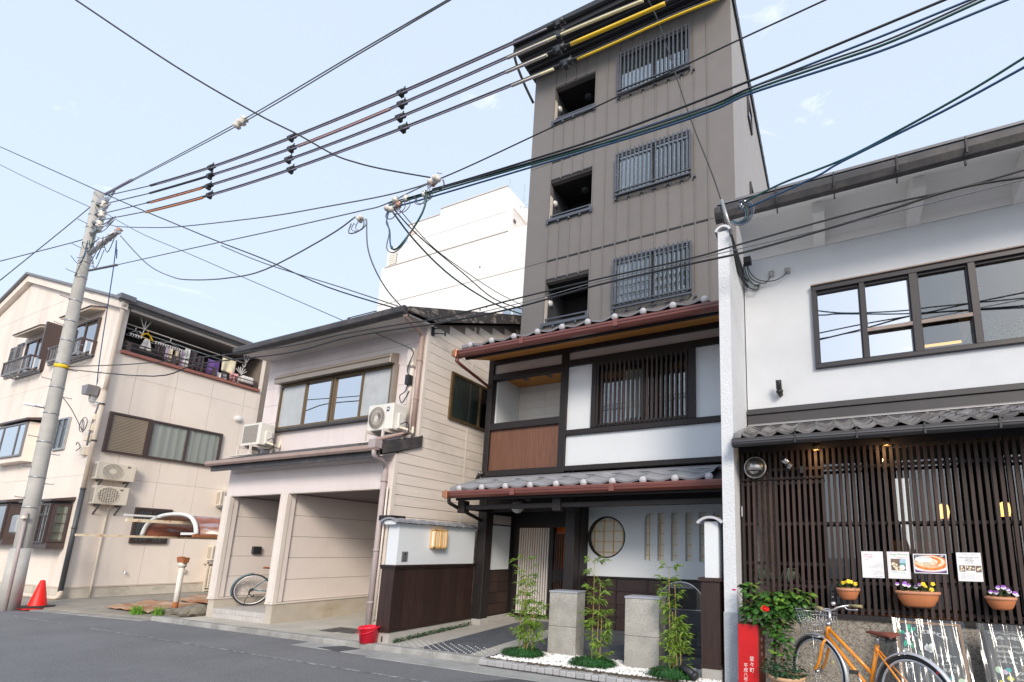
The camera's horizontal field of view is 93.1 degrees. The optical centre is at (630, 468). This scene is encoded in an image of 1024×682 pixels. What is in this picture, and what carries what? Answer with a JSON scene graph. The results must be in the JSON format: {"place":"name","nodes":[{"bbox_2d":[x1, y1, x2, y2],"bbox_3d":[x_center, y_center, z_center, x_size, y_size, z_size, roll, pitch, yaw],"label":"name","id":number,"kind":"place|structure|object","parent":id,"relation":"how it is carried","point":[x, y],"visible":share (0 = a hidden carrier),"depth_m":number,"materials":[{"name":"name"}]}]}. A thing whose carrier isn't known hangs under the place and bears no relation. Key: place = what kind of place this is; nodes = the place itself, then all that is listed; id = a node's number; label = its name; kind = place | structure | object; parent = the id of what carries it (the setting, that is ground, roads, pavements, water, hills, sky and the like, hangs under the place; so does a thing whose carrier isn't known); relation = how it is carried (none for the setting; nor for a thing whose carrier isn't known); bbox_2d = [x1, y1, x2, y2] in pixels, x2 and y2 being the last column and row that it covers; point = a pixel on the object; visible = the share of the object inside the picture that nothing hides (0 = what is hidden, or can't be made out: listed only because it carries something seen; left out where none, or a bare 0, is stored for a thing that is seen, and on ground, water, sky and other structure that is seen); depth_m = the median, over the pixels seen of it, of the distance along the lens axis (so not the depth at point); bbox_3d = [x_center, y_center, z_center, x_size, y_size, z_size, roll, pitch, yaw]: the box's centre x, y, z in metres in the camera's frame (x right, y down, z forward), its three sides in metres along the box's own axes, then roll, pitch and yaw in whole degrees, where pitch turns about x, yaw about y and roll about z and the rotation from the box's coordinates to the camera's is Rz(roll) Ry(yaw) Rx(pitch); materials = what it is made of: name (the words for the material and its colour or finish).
{"place":"outdoors","nodes":[
{"label":"outdoors","id":0,"kind":"place"},
{"bbox_2d":[21,591,207,618],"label":"side yard","id":1,"kind":"structure","parent":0,"point":[94,605],"depth_m":12.17,"materials":[{"name":"concrete"}]},
{"bbox_2d":[0,272,270,599],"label":"apartment house","id":2,"kind":"structure","parent":1,"relation":"on","point":[168,436],"depth_m":15.00,"materials":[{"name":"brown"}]},
{"bbox_2d":[0,422,28,458],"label":"bay window","id":3,"kind":"structure","parent":2,"relation":"in","point":[12,437],"depth_m":15.30,"materials":[{"name":"glass"}]},
{"bbox_2d":[18,337,45,376],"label":"balcony window","id":4,"kind":"structure","parent":2,"relation":"in","point":[32,347],"depth_m":16.59,"materials":[{"name":"glass"}]},
{"bbox_2d":[33,503,53,542],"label":"bay window","id":5,"kind":"structure","parent":2,"relation":"in","point":[43,521],"depth_m":13.22,"materials":[{"name":"brown metal"}]},
{"bbox_2d":[46,504,71,541],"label":"bay side window","id":6,"kind":"structure","parent":2,"relation":"in","point":[61,512],"depth_m":13.30,"materials":[{"name":"glass"}]},
{"bbox_2d":[52,417,71,450],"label":"slim window","id":7,"kind":"structure","parent":2,"relation":"in","point":[61,434],"depth_m":14.56,"materials":[{"name":"glass"}]},
{"bbox_2d":[70,317,101,360],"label":"balcony window","id":8,"kind":"structure","parent":2,"relation":"in","point":[90,329],"depth_m":15.06,"materials":[{"name":"brown metal"}]},
{"bbox_2d":[88,485,129,515],"bbox_3d":[-15.231,0.952,13.749,0.320,0.830,0.714,-3,-11,23],"label":"air conditioner","id":9,"kind":"object","parent":2,"relation":"attached to","point":[100,495],"visible":1,"depth_m":13.67,"materials":[{"name":"grey metal"}]},
{"bbox_2d":[91,461,136,487],"bbox_3d":[-15.220,0.263,13.873,0.320,0.810,0.834,-3,-11,23],"label":"air conditioner","id":10,"kind":"object","parent":2,"relation":"attached to","point":[110,471],"visible":0.99,"depth_m":13.79,"materials":[{"name":"grey metal"}]},
{"bbox_2d":[75,512,220,539],"bbox_3d":[-10.180,1.433,11.539,2.888,0.590,3.700,-3,-11,23],"label":"carport frame","id":11,"kind":"object","parent":2,"relation":"attached to","point":[176,525],"visible":0.58,"depth_m":11.10,"materials":[{"name":"white metal"}]},
{"bbox_2d":[128,507,172,543],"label":"grille window","id":12,"kind":"structure","parent":2,"relation":"in","point":[136,527],"depth_m":14.52,"materials":[{"name":"brown metal"}]},
{"bbox_2d":[121,329,223,374],"bbox_3d":[-16.164,-3.754,16.721,0.050,1.250,2.900,-3,-11,23],"label":"balcony railing","id":13,"kind":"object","parent":2,"relation":"in","point":[128,338],"depth_m":16.19,"materials":[{"name":"brown metal"}]},
{"bbox_2d":[144,420,222,466],"bbox_3d":[-14.692,-0.769,15.579,0.090,1.200,1.900,-3,-11,23],"label":"window","id":14,"kind":"structure","parent":2,"relation":"in","point":[167,441],"depth_m":15.51,"materials":[{"name":"glass"}]},
{"bbox_2d":[105,599,201,612],"bbox_3d":[-11.763,3.371,11.624,3.020,0.076,1.420,-3,-11,23],"label":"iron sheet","id":15,"kind":"object","parent":1,"relation":"on","point":[151,603],"visible":0.75,"depth_m":11.61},
{"bbox_2d":[0,610,515,681],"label":"road","id":16,"kind":"structure","parent":0,"point":[74,648],"depth_m":6.68,"materials":[{"name":"grey asphalt"}]},
{"bbox_2d":[0,190,122,610],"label":"utility pole","id":17,"kind":"object","parent":16,"relation":"on","point":[14,578],"visible":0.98,"depth_m":11.96,"materials":[{"name":"concrete"}]},
{"bbox_2d":[104,203,146,213],"bbox_3d":[-13.329,-6.858,12.427,2.234,0.341,0.024,-3,-11,21],"label":"lead wire","id":18,"kind":"object","parent":17,"relation":"attached to","point":[125,208],"visible":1,"depth_m":12.42,"materials":[{"name":"grey"}]},
{"bbox_2d":[146,0,675,203],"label":"power cable","id":19,"kind":"object","parent":18,"relation":"hanging from","point":[566,45],"visible":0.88,"depth_m":8.78,"materials":[{"name":"black plastic"}]},
{"bbox_2d":[284,153,293,163],"bbox_3d":[-7.152,-6.483,9.872,0.207,0.206,0.096,-3,-11,23],"label":"cable clamp","id":20,"kind":"object","parent":19,"relation":"attached to","point":[287,158],"visible":0.93,"depth_m":9.83,"materials":[{"name":"black"}]},
{"bbox_2d":[213,54,546,184],"bbox_3d":[-5.458,-6.548,9.173,8.868,0.389,0.029,-3,-11,21],"label":"messenger wire","id":21,"kind":"object","parent":20,"relation":"attached to","point":[538,58],"visible":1,"depth_m":8.66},
{"bbox_2d":[570,1,665,45],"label":"yellow tube","id":22,"kind":"object","parent":19,"relation":"attached to","point":[621,22],"visible":1,"depth_m":7.05,"materials":[{"name":"plastic"}]},
{"bbox_2d":[0,146,392,307],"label":"telephone wire","id":23,"kind":"object","parent":17,"relation":"attached to","point":[214,239],"visible":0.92,"depth_m":10.87,"materials":[{"name":"black"}]},
{"bbox_2d":[111,183,426,227],"bbox_3d":[-8.688,-5.670,10.256,11.794,2.568,0.029,-3,-11,22],"label":"telephone wire","id":24,"kind":"object","parent":17,"relation":"attached to","point":[284,213],"visible":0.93,"depth_m":9.29,"materials":[{"name":"grey"}]},
{"bbox_2d":[117,183,427,264],"bbox_3d":[-8.928,-4.978,10.230,12.292,1.387,0.028,-3,-11,22],"label":"telephone wire","id":25,"kind":"object","parent":17,"relation":"attached to","point":[281,228],"visible":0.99,"depth_m":9.27,"materials":[{"name":"grey"}]},
{"bbox_2d":[384,203,399,219],"bbox_3d":[-4.080,-4.437,8.070,0.290,0.398,0.189,-3,-11,23],"label":"insulator cluster","id":26,"kind":"object","parent":25,"relation":"attached to","point":[390,209],"visible":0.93,"depth_m":8.02,"materials":[{"name":"ceramic"}]},
{"bbox_2d":[393,0,1008,207],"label":"service cable","id":27,"kind":"object","parent":26,"relation":"attached to","point":[828,68],"visible":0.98,"depth_m":5.78,"materials":[{"name":"black plastic"}]},
{"bbox_2d":[414,184,432,204],"bbox_3d":[-3.406,-4.526,7.830,0.400,0.350,0.134,-3,-11,23],"label":"insulator cluster","id":28,"kind":"object","parent":25,"relation":"attached to","point":[423,196],"visible":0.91,"depth_m":7.78,"materials":[{"name":"ceramic"}]},
{"bbox_2d":[402,0,971,200],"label":"service cable","id":29,"kind":"object","parent":28,"relation":"attached to","point":[888,33],"visible":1,"depth_m":5.38,"materials":[{"name":"black plastic"}]},
{"bbox_2d":[388,0,976,203],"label":"service cable","id":30,"kind":"object","parent":25,"relation":"attached to","point":[900,34],"visible":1,"depth_m":5.85,"materials":[{"name":"black plastic"}]},
{"bbox_2d":[389,0,985,205],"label":"service cable","id":31,"kind":"object","parent":25,"relation":"attached to","point":[814,68],"visible":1,"depth_m":5.83,"materials":[{"name":"black plastic"}]},
{"bbox_2d":[427,173,444,193],"bbox_3d":[-3.204,-4.673,7.722,0.384,0.367,0.142,-7,-13,37],"label":"insulator cluster","id":32,"kind":"object","parent":31,"relation":"on","point":[435,180],"visible":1,"depth_m":7.72,"materials":[{"name":"white ceramic"}]},
{"bbox_2d":[75,0,429,177],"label":"drop cable","id":33,"kind":"object","parent":32,"relation":"attached to","point":[91,10],"visible":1,"depth_m":6.62,"materials":[{"name":"black plastic"}]},
{"bbox_2d":[441,0,825,178],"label":"telephone wire","id":34,"kind":"object","parent":32,"relation":"attached to","point":[804,9],"visible":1,"depth_m":6.38,"materials":[{"name":"black"}]},
{"bbox_2d":[432,0,946,189],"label":"service cable","id":35,"kind":"object","parent":32,"relation":"attached to","point":[775,70],"visible":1,"depth_m":5.90,"materials":[{"name":"black plastic"}]},
{"bbox_2d":[105,0,450,195],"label":"guard wire","id":36,"kind":"object","parent":17,"relation":"attached to","point":[437,7],"visible":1,"depth_m":7.66,"materials":[{"name":"grey"}]},
{"bbox_2d":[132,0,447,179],"bbox_3d":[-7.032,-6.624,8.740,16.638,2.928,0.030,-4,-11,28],"label":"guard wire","id":37,"kind":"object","parent":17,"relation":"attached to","point":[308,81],"visible":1,"depth_m":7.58,"materials":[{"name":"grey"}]},
{"bbox_2d":[67,176,1023,376],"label":"trunk cable","id":38,"kind":"object","parent":17,"relation":"attached to","point":[864,217],"visible":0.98,"depth_m":6.36,"materials":[{"name":"black plastic"}]},
{"bbox_2d":[440,179,1023,321],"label":"trunk cable","id":39,"kind":"object","parent":38,"relation":"attached to","point":[748,246],"visible":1,"depth_m":5.88,"materials":[{"name":"grey plastic"}]},
{"bbox_2d":[68,169,1023,366],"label":"trunk cable","id":40,"kind":"object","parent":17,"relation":"attached to","point":[922,196],"visible":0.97,"depth_m":6.49,"materials":[{"name":"black plastic"}]},
{"bbox_2d":[25,609,150,620],"bbox_3d":[-22.615,3.849,14.562,26.711,0.090,0.559,-3,-11,21],"label":"road edge","id":41,"kind":"object","parent":16,"relation":"on","point":[92,615],"visible":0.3,"depth_m":10.41,"materials":[{"name":"concrete"}]},
{"bbox_2d":[17,580,55,609],"bbox_3d":[-14.197,3.027,11.327,0.600,0.665,0.600,-3,-11,23],"label":"traffic cone","id":42,"kind":"object","parent":41,"relation":"on","point":[38,599],"visible":0.96,"depth_m":11.25,"materials":[{"name":"plastic"}]},
{"bbox_2d":[0,613,427,681],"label":"road line","id":43,"kind":"object","parent":16,"relation":"on","point":[242,652],"visible":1,"depth_m":6.94,"materials":[{"name":"paint"}]},
{"bbox_2d":[292,642,598,681],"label":"gutter strip","id":44,"kind":"object","parent":16,"relation":"on","point":[467,667],"visible":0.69,"depth_m":6.48,"materials":[{"name":"concrete"}]},
{"bbox_2d":[181,611,375,640],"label":"garage forecourt","id":45,"kind":"structure","parent":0,"point":[314,626],"depth_m":9.27,"materials":[{"name":"concrete"}]},
{"bbox_2d":[204,305,521,624],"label":"garage house","id":46,"kind":"structure","parent":45,"relation":"on","point":[313,497],"depth_m":10.10,"materials":[{"name":"brown paint"}]},
{"bbox_2d":[230,567,269,605],"bbox_3d":[-8.026,2.635,10.794,1.747,0.962,0.318,7,-12,-32],"label":"bicycle","id":47,"kind":"object","parent":46,"relation":"on","point":[236,582],"visible":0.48,"depth_m":10.51,"materials":[{"name":"metal"}]},
{"bbox_2d":[230,422,280,456],"bbox_3d":[-8.426,-0.617,10.763,0.960,0.770,0.643,-3,-11,23],"label":"air conditioner","id":48,"kind":"object","parent":46,"relation":"attached to","point":[255,436],"visible":0.98,"depth_m":10.64,"materials":[{"name":"white"}]},
{"bbox_2d":[275,376,334,429],"bbox_3d":[-7.389,-1.460,10.699,1.830,1.080,0.070,-3,-11,23],"label":"window","id":49,"kind":"structure","parent":46,"relation":"in","point":[308,402],"depth_m":10.69,"materials":[{"name":"clear glass"}]},
{"bbox_2d":[329,365,392,421],"bbox_3d":[-5.698,-1.558,9.993,1.780,1.080,0.070,-3,-11,23],"label":"window","id":50,"kind":"structure","parent":46,"relation":"in","point":[353,394],"depth_m":10.01,"materials":[{"name":"clear glass"}]},
{"bbox_2d":[356,403,413,443],"bbox_3d":[-4.591,-0.817,9.059,0.960,0.770,0.662,-3,-11,23],"label":"air conditioner","id":51,"kind":"object","parent":46,"relation":"attached to","point":[386,419],"visible":0.94,"depth_m":8.93,"materials":[{"name":"white plastic"}]},
{"bbox_2d":[447,371,487,431],"bbox_3d":[-3.520,-1.429,10.761,0.050,1.050,1.610,-3,-11,23],"label":"window","id":52,"kind":"structure","parent":46,"relation":"in","point":[467,397],"depth_m":10.50,"materials":[{"name":"brown metal"}]},
{"bbox_2d":[149,0,611,186],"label":"power cable","id":53,"kind":"object","parent":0,"point":[583,11],"visible":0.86,"depth_m":8.51,"materials":[{"name":"black plastic"}]},
{"bbox_2d":[207,162,215,171],"bbox_3d":[-9.835,-7.077,11.065,0.207,0.206,0.096,-3,-11,23],"label":"cable clamp","id":54,"kind":"object","parent":53,"relation":"attached to","point":[209,166],"visible":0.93,"depth_m":11.02,"materials":[{"name":"black"}]},
{"bbox_2d":[157,28,546,184],"bbox_3d":[-6.652,-7.141,9.765,11.403,0.644,0.028,-3,-11,21],"label":"messenger wire","id":55,"kind":"object","parent":54,"relation":"attached to","point":[526,37],"visible":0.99,"depth_m":9.00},
{"bbox_2d":[149,0,645,193],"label":"power cable","id":56,"kind":"object","parent":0,"point":[179,184],"visible":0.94,"depth_m":9.00,"materials":[{"name":"black plastic"}]},
{"bbox_2d":[507,0,643,59],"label":"cream tube","id":57,"kind":"object","parent":56,"relation":"attached to","point":[621,9],"visible":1,"depth_m":7.30,"materials":[{"name":"plastic"}]},
{"bbox_2d":[214,40,546,174],"bbox_3d":[-5.480,-6.827,9.234,8.908,0.377,0.029,-3,-11,21],"label":"messenger wire","id":58,"kind":"object","parent":57,"relation":"attached to","point":[515,54],"visible":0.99,"depth_m":8.74,"materials":[{"name":"metal"}]},
{"bbox_2d":[146,0,710,210],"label":"power cable","id":59,"kind":"object","parent":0,"point":[554,67],"visible":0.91,"depth_m":8.16,"materials":[{"name":"black plastic"}]},
{"bbox_2d":[206,190,213,199],"bbox_3d":[-9.682,-6.309,10.856,0.207,0.206,0.096,-3,-11,23],"label":"cable clamp","id":60,"kind":"object","parent":59,"relation":"attached to","point":[208,194],"visible":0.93,"depth_m":10.81,"materials":[{"name":"black"}]},
{"bbox_2d":[209,74,539,196],"bbox_3d":[-5.571,-6.259,9.164,8.879,0.432,0.031,-3,-11,21],"label":"messenger wire","id":61,"kind":"object","parent":60,"relation":"attached to","point":[537,75],"visible":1,"depth_m":8.67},
{"bbox_2d":[577,0,718,59],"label":"yellow tube","id":62,"kind":"object","parent":59,"relation":"attached to","point":[648,27],"visible":1,"depth_m":6.85,"materials":[{"name":"plastic"}]},
{"bbox_2d":[0,0,1023,342],"label":"sky","id":63,"kind":"structure","parent":0,"point":[81,99],"materials":[{"name":"blue"}]},
{"bbox_2d":[375,616,701,668],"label":"hotel forecourt","id":64,"kind":"structure","parent":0,"point":[490,637],"depth_m":7.73,"materials":[{"name":"grey concrete"}]},
{"bbox_2d":[376,517,478,643],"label":"boundary wall","id":65,"kind":"structure","parent":64,"relation":"on","point":[425,587],"depth_m":8.28,"materials":[{"name":"wood"}]},
{"bbox_2d":[547,589,585,655],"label":"stone pillar","id":66,"kind":"structure","parent":64,"relation":"on","point":[565,635],"depth_m":6.82,"materials":[{"name":"stone"}]},
{"bbox_2d":[485,651,724,681],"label":"white gravel","id":67,"kind":"structure","parent":64,"relation":"on","point":[553,659],"depth_m":6.14,"materials":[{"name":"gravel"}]},
{"bbox_2d":[499,645,546,658],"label":"mondo grass","id":68,"kind":"structure","parent":67,"relation":"on","point":[522,651],"depth_m":6.56,"materials":[{"name":"green plant"}]},
{"bbox_2d":[504,554,551,648],"bbox_3d":[-1.477,1.961,6.822,0.713,1.437,0.471,-3,-11,23],"label":"bamboo","id":69,"kind":"object","parent":67,"relation":"on","point":[528,622],"visible":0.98,"depth_m":6.78,"materials":[{"name":"plant"}]},
{"bbox_2d":[479,651,662,681],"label":"granite edging","id":70,"kind":"object","parent":67,"relation":"on","point":[548,670],"visible":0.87,"depth_m":6.01,"materials":[{"name":"stone"}]},
{"bbox_2d":[567,654,620,668],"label":"mondo grass","id":71,"kind":"structure","parent":67,"relation":"on","point":[589,661],"depth_m":6.05,"materials":[{"name":"green plant"}]},
{"bbox_2d":[576,556,614,660],"bbox_3d":[-0.443,1.890,6.285,0.583,1.422,0.398,-3,-11,23],"label":"bamboo","id":72,"kind":"object","parent":67,"relation":"on","point":[594,644],"visible":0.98,"depth_m":6.24,"materials":[{"name":"plant"}]},
{"bbox_2d":[645,665,701,681],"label":"mondo grass","id":73,"kind":"structure","parent":67,"relation":"on","point":[667,672],"depth_m":5.55,"materials":[{"name":"green plant"}]},
{"bbox_2d":[653,561,694,671],"bbox_3d":[0.533,1.836,5.778,0.558,1.380,0.403,-3,-11,23],"label":"bamboo","id":74,"kind":"object","parent":67,"relation":"on","point":[673,645],"visible":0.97,"depth_m":5.74,"materials":[{"name":"plant"}]},
{"bbox_2d":[696,492,724,681],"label":"gate post","id":75,"kind":"object","parent":67,"relation":"on","point":[712,666],"visible":0.69,"depth_m":5.69,"materials":[{"name":"wood"}]},
{"bbox_2d":[442,0,769,636],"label":"hotel","id":76,"kind":"structure","parent":64,"relation":"on","point":[602,435],"depth_m":10.00,"materials":[{"name":"grey metal"}]},
{"bbox_2d":[515,528,549,614],"bbox_3d":[-2.128,2.216,10.248,0.762,1.820,0.030,-3,-11,23],"label":"sliding door","id":77,"kind":"structure","parent":76,"relation":"in","point":[529,530],"depth_m":10.25,"materials":[{"name":"wood"}]},
{"bbox_2d":[589,518,623,556],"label":"round window","id":78,"kind":"structure","parent":76,"relation":"in","point":[606,537],"depth_m":9.25,"materials":[{"name":"paper"}]},
{"bbox_2d":[590,346,695,427],"bbox_3d":[0.259,-1.453,8.886,2.060,1.320,0.425,-3,-11,23],"label":"lattice window","id":79,"kind":"structure","parent":76,"relation":"in","point":[667,391],"depth_m":8.83,"materials":[{"name":"brown wood"}]},
{"bbox_2d":[614,243,691,306],"bbox_3d":[0.463,-4.149,10.180,1.750,1.170,0.030,-3,-11,23],"label":"barred window","id":80,"kind":"structure","parent":76,"relation":"in","point":[684,245],"depth_m":10.17,"materials":[{"name":"metal"}]},
{"bbox_2d":[617,132,690,196],"bbox_3d":[0.509,-6.865,10.666,1.750,1.070,0.030,-3,-11,23],"label":"barred window","id":81,"kind":"structure","parent":76,"relation":"in","point":[684,135],"depth_m":10.67,"materials":[{"name":"metal"}]},
{"bbox_2d":[620,28,688,93],"bbox_3d":[0.555,-9.606,11.157,1.750,1.120,0.030,-3,-11,23],"label":"barred window","id":82,"kind":"structure","parent":76,"relation":"in","point":[679,33],"depth_m":11.15,"materials":[{"name":"metal"}]},
{"bbox_2d":[624,594,665,668],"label":"stone pillar","id":83,"kind":"structure","parent":64,"relation":"on","point":[644,628],"depth_m":6.11,"materials":[{"name":"grey stone"}]},
{"bbox_2d":[661,581,701,657],"bbox_3d":[0.745,2.226,6.992,0.760,1.068,0.200,-3,-11,23],"label":"acrylic screen","id":84,"kind":"object","parent":64,"relation":"on","point":[689,621],"visible":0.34,"depth_m":6.93,"materials":[{"name":"clear plastic"}]},
{"label":"ground","id":85,"kind":"structure","parent":0,"visible":0},
{"bbox_2d":[151,616,482,663],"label":"kerb","id":86,"kind":"structure","parent":85,"relation":"on","point":[459,657],"depth_m":7.83,"materials":[{"name":"concrete"}]},
{"bbox_2d":[377,185,527,314],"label":"white block","id":87,"kind":"structure","parent":85,"relation":"on","point":[481,237],"depth_m":31.84,"materials":[{"name":"concrete"}]},
{"bbox_2d":[738,621,765,681],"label":"red box","id":88,"kind":"object","parent":85,"relation":"on","point":[751,647],"visible":0.97,"depth_m":5.17,"materials":[{"name":"paint"}]},
{"bbox_2d":[732,582,817,666],"bbox_3d":[1.584,1.852,5.141,0.919,1.183,0.411,-3,-11,23],"label":"hibiscus bush","id":89,"kind":"object","parent":85,"relation":"on","point":[763,612],"visible":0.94,"depth_m":5.12,"materials":[{"name":"green plant"}]},
{"bbox_2d":[758,626,810,681],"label":"ivy pot","id":90,"kind":"object","parent":85,"relation":"on","point":[783,675],"visible":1,"depth_m":4.91,"materials":[{"name":"plant"}]},
{"bbox_2d":[714,120,1023,681],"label":"cafe building","id":91,"kind":"structure","parent":85,"relation":"on","point":[861,340],"depth_m":6.09,"materials":[{"name":"white paint"}]},
{"bbox_2d":[744,457,766,478],"bbox_3d":[1.575,-0.019,5.990,0.288,0.288,0.122,-3,-11,23],"label":"vent hood","id":92,"kind":"object","parent":91,"relation":"attached to","point":[755,467],"visible":1,"depth_m":5.97,"materials":[{"name":"metal"}]},
{"bbox_2d":[861,551,884,577],"bbox_3d":[2.758,1.096,5.366,0.220,0.295,0.006,-3,-11,23],"label":"poster","id":93,"kind":"object","parent":91,"relation":"attached to","point":[872,564],"visible":1,"depth_m":5.37,"materials":[{"name":"white paper"}]},
{"bbox_2d":[743,56,1023,203],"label":"service cable","id":94,"kind":"object","parent":91,"relation":"attached to","point":[937,109],"visible":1,"depth_m":4.86,"materials":[{"name":"black plastic"}]},
{"bbox_2d":[748,66,1023,207],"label":"service cable","id":95,"kind":"object","parent":91,"relation":"attached to","point":[922,121],"visible":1,"depth_m":4.89,"materials":[{"name":"black plastic"}]},
{"bbox_2d":[887,552,910,578],"bbox_3d":[2.997,1.082,5.266,0.220,0.295,0.007,-3,-11,23],"label":"poster","id":96,"kind":"object","parent":91,"relation":"attached to","point":[898,563],"visible":1,"depth_m":5.26,"materials":[{"name":"white paper"}]},
{"bbox_2d":[810,244,1023,369],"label":"window frame","id":97,"kind":"structure","parent":91,"relation":"in","point":[877,316],"depth_m":6.54,"materials":[{"name":"brown metal"}]},
{"bbox_2d":[895,581,940,607],"bbox_3d":[3.082,1.348,5.055,0.435,0.269,0.237,-3,-11,23],"label":"flower planter","id":98,"kind":"object","parent":91,"relation":"attached to","point":[920,599],"visible":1,"depth_m":4.98,"materials":[{"name":"ceramic"}]},
{"bbox_2d":[913,554,947,573],"bbox_3d":[3.276,1.044,5.153,0.315,0.210,0.008,-3,-11,23],"label":"poster","id":99,"kind":"object","parent":91,"relation":"attached to","point":[931,563],"visible":1,"depth_m":5.15,"materials":[{"name":"multicoloured paper"}]},
{"bbox_2d":[956,552,983,581],"bbox_3d":[3.606,1.049,5.012,0.220,0.300,0.007,-3,-11,23],"label":"poster","id":100,"kind":"object","parent":91,"relation":"attached to","point":[969,566],"visible":1,"depth_m":5.01,"materials":[{"name":"white paper"}]},
{"bbox_2d":[984,585,1018,610],"bbox_3d":[3.751,1.306,4.776,0.274,0.245,0.238,-3,-11,23],"label":"flower planter","id":101,"kind":"object","parent":91,"relation":"attached to","point":[1006,602],"visible":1,"depth_m":4.71,"materials":[{"name":"ceramic"}]},
{"bbox_2d":[793,602,951,681],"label":"bicycle","id":102,"kind":"object","parent":85,"relation":"on","point":[890,661],"visible":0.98,"depth_m":4.51,"materials":[{"name":"metal"}]},
{"bbox_2d":[894,620,970,681],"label":"chalkboard","id":103,"kind":"object","parent":85,"relation":"on","point":[941,646],"visible":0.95,"depth_m":4.77,"materials":[{"name":"plastic"}]},
{"bbox_2d":[979,626,1023,681],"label":"chalkboard","id":104,"kind":"object","parent":85,"relation":"on","point":[1003,649],"visible":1,"depth_m":4.54,"materials":[{"name":"plastic"}]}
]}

